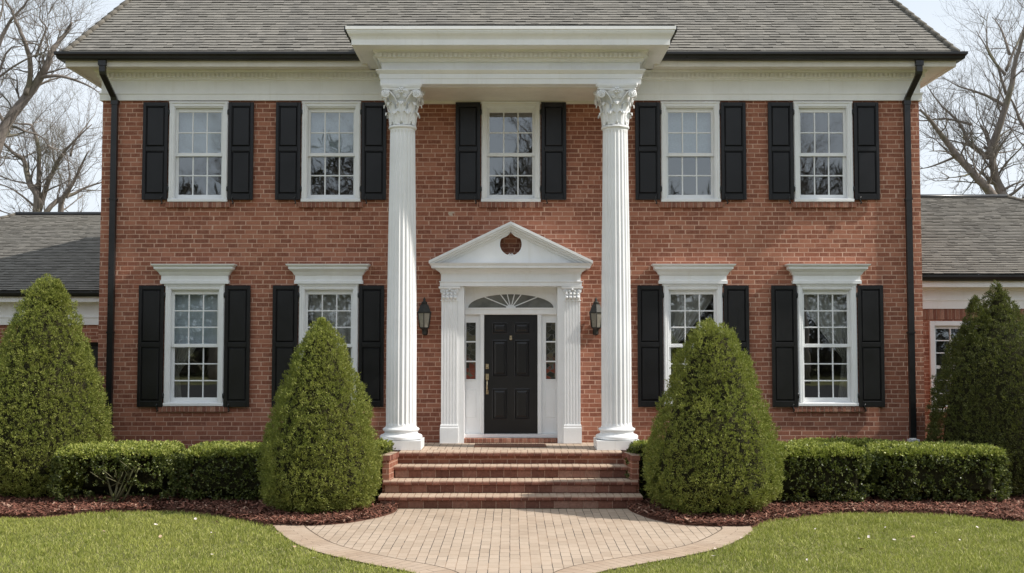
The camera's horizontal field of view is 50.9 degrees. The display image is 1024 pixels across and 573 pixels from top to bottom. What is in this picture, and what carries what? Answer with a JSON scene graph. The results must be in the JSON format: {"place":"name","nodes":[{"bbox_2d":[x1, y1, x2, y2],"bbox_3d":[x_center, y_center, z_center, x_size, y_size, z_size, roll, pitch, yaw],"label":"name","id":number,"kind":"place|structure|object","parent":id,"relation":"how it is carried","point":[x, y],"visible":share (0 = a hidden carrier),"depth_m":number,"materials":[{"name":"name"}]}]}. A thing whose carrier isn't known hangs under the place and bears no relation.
{"place":"outdoors","nodes":[
{"label":"outdoors","id":0,"kind":"place"},
{"bbox_2d":[275,509,747,572],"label":"walkway","id":1,"kind":"structure","parent":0,"point":[505,540],"depth_m":13.51,"materials":[{"name":"beige brick"}]},
{"bbox_2d":[273,525,751,572],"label":"walkway border","id":2,"kind":"object","parent":1,"relation":"on","point":[303,535],"visible":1,"depth_m":12.39,"materials":[{"name":"beige brick"}]},
{"bbox_2d":[0,508,1023,572],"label":"lawn ground","id":3,"kind":"structure","parent":0,"point":[295,569],"depth_m":12.66,"materials":[{"name":"plant"}]},
{"bbox_2d":[0,212,100,427],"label":"side wing","id":4,"kind":"structure","parent":3,"relation":"on","point":[64,247],"depth_m":24.36,"materials":[{"name":"grey"}]},
{"bbox_2d":[7,342,97,427],"bbox_3d":[-9.570,2.427,23.185,2.700,2.450,0.040,0,-3,0],"label":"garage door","id":5,"kind":"structure","parent":4,"relation":"in","point":[94,345],"depth_m":23.22,"materials":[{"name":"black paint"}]},
{"bbox_2d":[0,46,102,213],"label":"bare tree","id":6,"kind":"object","parent":3,"relation":"on","point":[38,202],"visible":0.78,"depth_m":32.33,"materials":[{"name":"brown plant"}]},
{"bbox_2d":[0,0,118,175],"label":"bare tree","id":7,"kind":"object","parent":3,"relation":"on","point":[32,86],"visible":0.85,"depth_m":28.72,"materials":[{"name":"brown plant"}]},
{"bbox_2d":[0,481,398,526],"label":"mulch bed","id":8,"kind":"object","parent":3,"relation":"on","point":[258,511],"visible":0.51,"depth_m":15.46,"materials":[{"name":"brown wood"}]},
{"bbox_2d":[0,273,114,497],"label":"conical shrub","id":9,"kind":"object","parent":8,"relation":"on","point":[48,403],"visible":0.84,"depth_m":16.66,"materials":[{"name":"green plant"}]},
{"bbox_2d":[46,439,190,502],"bbox_3d":[-5.986,2.853,16.496,1.992,0.980,1.501,0,-3,0],"label":"clipped hedge","id":10,"kind":"object","parent":8,"relation":"on","point":[117,470],"visible":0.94,"depth_m":16.09,"materials":[{"name":"green plant"}]},
{"bbox_2d":[176,439,279,500],"bbox_3d":[-4.126,2.883,16.686,2.068,0.996,1.363,0,-3,0],"label":"clipped hedge","id":11,"kind":"object","parent":8,"relation":"on","point":[219,469],"visible":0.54,"depth_m":16.22,"materials":[{"name":"green plant"}]},
{"bbox_2d":[256,316,385,514],"bbox_3d":[-2.747,1.854,15.635,1.873,2.861,1.866,0,-3,0],"label":"conical shrub","id":12,"kind":"object","parent":8,"relation":"on","point":[316,461],"visible":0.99,"depth_m":15.16,"materials":[{"name":"green plant"}]},
{"bbox_2d":[362,438,395,498],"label":"clipped hedge","id":13,"kind":"object","parent":8,"relation":"on","point":[386,446],"visible":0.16,"depth_m":16.45,"materials":[{"name":"green plant"}]},
{"bbox_2d":[53,0,967,475],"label":"brick house","id":14,"kind":"structure","parent":3,"relation":"on","point":[509,190],"depth_m":18.55,"materials":[{"name":"brick"}]},
{"bbox_2d":[174,347,195,396],"bbox_3d":[-5.450,1.019,18.712,0.920,1.960,0.052,0,-3,0],"label":"curtain","id":15,"kind":"object","parent":14,"relation":"hanging from","point":[181,354],"visible":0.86,"depth_m":18.69,"materials":[{"name":"fabric"}]},
{"bbox_2d":[151,264,236,411],"bbox_3d":[-5.450,0.876,18.479,1.430,2.539,0.420,0,-3,0],"label":"window","id":16,"kind":"structure","parent":14,"relation":"in","point":[177,279],"depth_m":18.45,"materials":[{"name":"white paint"}]},
{"bbox_2d":[174,295,217,343],"bbox_3d":[-5.450,0.524,18.703,0.900,0.972,0.023,0,-3,0],"label":"roller blind","id":17,"kind":"object","parent":14,"relation":"attached to","point":[196,318],"visible":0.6,"depth_m":18.70,"materials":[{"name":"fabric"}]},
{"bbox_2d":[165,101,229,207],"bbox_3d":[-5.430,-2.281,18.715,1.102,1.849,0.275,0,-3,0],"label":"window","id":18,"kind":"structure","parent":14,"relation":"in","point":[174,200],"depth_m":18.63,"materials":[{"name":"white paint"}]},
{"bbox_2d":[179,113,221,152],"bbox_3d":[-5.430,-2.697,18.870,0.900,0.862,0.023,0,-3,0],"label":"roller blind","id":19,"kind":"object","parent":14,"relation":"attached to","point":[200,125],"visible":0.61,"depth_m":18.87,"materials":[{"name":"fabric"}]},
{"bbox_2d":[286,264,370,410],"bbox_3d":[-3.150,0.876,18.479,1.430,2.539,0.420,0,-3,0],"label":"window","id":20,"kind":"structure","parent":14,"relation":"in","point":[311,279],"depth_m":18.45,"materials":[{"name":"white paint"}]},
{"bbox_2d":[308,295,350,374],"bbox_3d":[-3.150,1.019,18.712,0.920,1.960,0.052,0,-3,0],"label":"curtain","id":21,"kind":"object","parent":14,"relation":"hanging from","point":[329,303],"visible":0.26,"depth_m":18.74,"materials":[{"name":"fabric"}]},
{"bbox_2d":[299,101,362,207],"bbox_3d":[-3.130,-2.281,18.715,1.102,1.849,0.275,0,-3,0],"label":"window","id":22,"kind":"structure","parent":14,"relation":"in","point":[308,200],"depth_m":18.63,"materials":[{"name":"white paint"}]},
{"bbox_2d":[311,113,353,152],"bbox_3d":[-3.130,-2.697,18.870,0.900,0.862,0.023,0,-3,0],"label":"roller blind","id":23,"kind":"object","parent":14,"relation":"attached to","point":[332,125],"visible":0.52,"depth_m":18.87,"materials":[{"name":"fabric"}]},
{"bbox_2d":[417,297,431,334],"bbox_3d":[-1.495,0.505,18.365,0.234,0.650,0.323,0,-3,0],"label":"wall lantern","id":24,"kind":"object","parent":14,"relation":"attached to","point":[424,312],"depth_m":18.27,"materials":[{"name":"metal"}]},
{"bbox_2d":[484,315,536,432],"bbox_3d":[-0.020,1.509,18.565,0.914,2.037,0.123,0,-3,0],"label":"front door","id":25,"kind":"structure","parent":14,"relation":"in","point":[510,341],"depth_m":18.58,"materials":[{"name":"paint"}]},
{"bbox_2d":[479,101,542,207],"bbox_3d":[-0.020,-2.281,18.715,1.102,1.849,0.275,0,-3,0],"label":"window","id":26,"kind":"structure","parent":14,"relation":"in","point":[487,201],"depth_m":18.63,"materials":[{"name":"white paint"}]},
{"bbox_2d":[589,298,600,334],"bbox_3d":[1.435,0.505,18.365,0.234,0.650,0.323,0,-3,0],"label":"wall lantern","id":27,"kind":"object","parent":14,"relation":"attached to","point":[595,315],"depth_m":18.27,"materials":[{"name":"metal"}]},
{"bbox_2d":[668,113,710,152],"bbox_3d":[3.090,-2.697,18.870,0.900,0.862,0.023,0,-3,0],"label":"roller blind","id":28,"kind":"object","parent":14,"relation":"attached to","point":[689,125],"visible":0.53,"depth_m":18.87,"materials":[{"name":"fabric"}]},
{"bbox_2d":[659,101,722,207],"bbox_3d":[3.090,-2.281,18.715,1.102,1.849,0.275,0,-3,0],"label":"window","id":29,"kind":"structure","parent":14,"relation":"in","point":[713,200],"depth_m":18.63,"materials":[{"name":"white paint"}]},
{"bbox_2d":[671,295,712,389],"bbox_3d":[3.110,1.019,18.712,0.920,1.960,0.052,0,-3,0],"label":"curtain","id":30,"kind":"object","parent":14,"relation":"hanging from","point":[677,318],"visible":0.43,"depth_m":18.74,"materials":[{"name":"fabric"}]},
{"bbox_2d":[651,264,735,411],"bbox_3d":[3.110,0.876,18.479,1.430,2.539,0.420,0,-3,0],"label":"window","id":31,"kind":"structure","parent":14,"relation":"in","point":[675,279],"depth_m":18.46,"materials":[{"name":"white paint"}]},
{"bbox_2d":[792,101,855,207],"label":"window","id":32,"kind":"structure","parent":14,"relation":"in","point":[846,200],"depth_m":18.63,"materials":[{"name":"white paint"}]},
{"bbox_2d":[804,295,846,396],"bbox_3d":[5.410,1.019,18.712,0.920,1.960,0.052,0,-3,0],"label":"curtain","id":33,"kind":"object","parent":14,"relation":"hanging from","point":[825,318],"visible":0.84,"depth_m":18.73,"materials":[{"name":"fabric"}]},
{"bbox_2d":[784,264,870,411],"bbox_3d":[5.410,0.876,18.479,1.430,2.539,0.420,0,-3,0],"label":"window","id":34,"kind":"structure","parent":14,"relation":"in","point":[809,279],"depth_m":18.45,"materials":[{"name":"white paint"}]},
{"bbox_2d":[921,194,1023,441],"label":"side wing","id":35,"kind":"structure","parent":14,"relation":"attached to","point":[973,245],"depth_m":20.70,"materials":[{"name":"grey"}]},
{"bbox_2d":[929,321,976,411],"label":"window","id":36,"kind":"structure","parent":35,"relation":"in","point":[933,325],"depth_m":19.94,"materials":[{"name":"white paint"}]},
{"bbox_2d":[378,442,642,507],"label":"brick steps","id":37,"kind":"structure","parent":3,"relation":"on","point":[470,475],"depth_m":16.36,"materials":[{"name":"brown brick"}]},
{"bbox_2d":[474,443,545,446],"bbox_3d":[-0.030,2.618,17.738,1.180,0.021,0.420,0,-3,0],"label":"door mat","id":38,"kind":"object","parent":37,"relation":"on","point":[510,445],"depth_m":17.63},
{"bbox_2d":[627,493,1023,527],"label":"mulch bed","id":39,"kind":"object","parent":3,"relation":"on","point":[1011,508],"visible":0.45,"depth_m":15.36,"materials":[{"name":"bark mulch"},{"name":"wood chips"}]},
{"bbox_2d":[624,439,664,497],"bbox_3d":[2.274,2.834,16.568,1.125,0.998,0.726,0,-3,0],"label":"clipped hedge","id":40,"kind":"object","parent":39,"relation":"on","point":[635,446],"visible":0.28,"depth_m":16.39,"materials":[{"name":"green plant"}]},
{"bbox_2d":[639,317,788,515],"bbox_3d":[2.893,1.848,15.556,2.117,2.841,2.103,0,-3,0],"label":"conical shrub","id":41,"kind":"object","parent":39,"relation":"on","point":[717,441],"visible":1,"depth_m":15.02,"materials":[{"name":"green plant"}]},
{"bbox_2d":[764,440,874,502],"bbox_3d":[4.575,2.858,16.456,1.832,0.988,1.299,0,-3,0],"label":"clipped hedge","id":42,"kind":"object","parent":39,"relation":"on","point":[826,470],"visible":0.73,"depth_m":16.02,"materials":[{"name":"green plant"}]},
{"bbox_2d":[788,435,892,481],"bbox_3d":[5.418,2.933,17.751,2.060,0.944,0.832,0,-3,0],"label":"clipped hedge","id":43,"kind":"object","parent":39,"relation":"on","point":[861,442],"visible":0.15,"depth_m":17.71,"materials":[{"name":"green plant"}]},
{"bbox_2d":[859,439,1012,502],"bbox_3d":[6.463,2.861,16.534,2.185,0.984,1.389,0,-3,3],"label":"clipped hedge","id":44,"kind":"object","parent":39,"relation":"on","point":[909,471],"visible":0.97,"depth_m":16.07,"materials":[{"name":"green plant"}]},
{"bbox_2d":[924,280,1023,495],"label":"conical shrub","id":45,"kind":"object","parent":39,"relation":"on","point":[984,383],"visible":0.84,"depth_m":16.90,"materials":[{"name":"green plant"}]},
{"bbox_2d":[919,0,1023,198],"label":"bare tree","id":46,"kind":"object","parent":3,"relation":"on","point":[994,144],"visible":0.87,"depth_m":31.63,"materials":[{"name":"brown plant"}]},
{"bbox_2d":[0,0,1023,215],"label":"sky","id":47,"kind":"structure","parent":0,"point":[923,9],"materials":[{"name":"white"}]}
]}

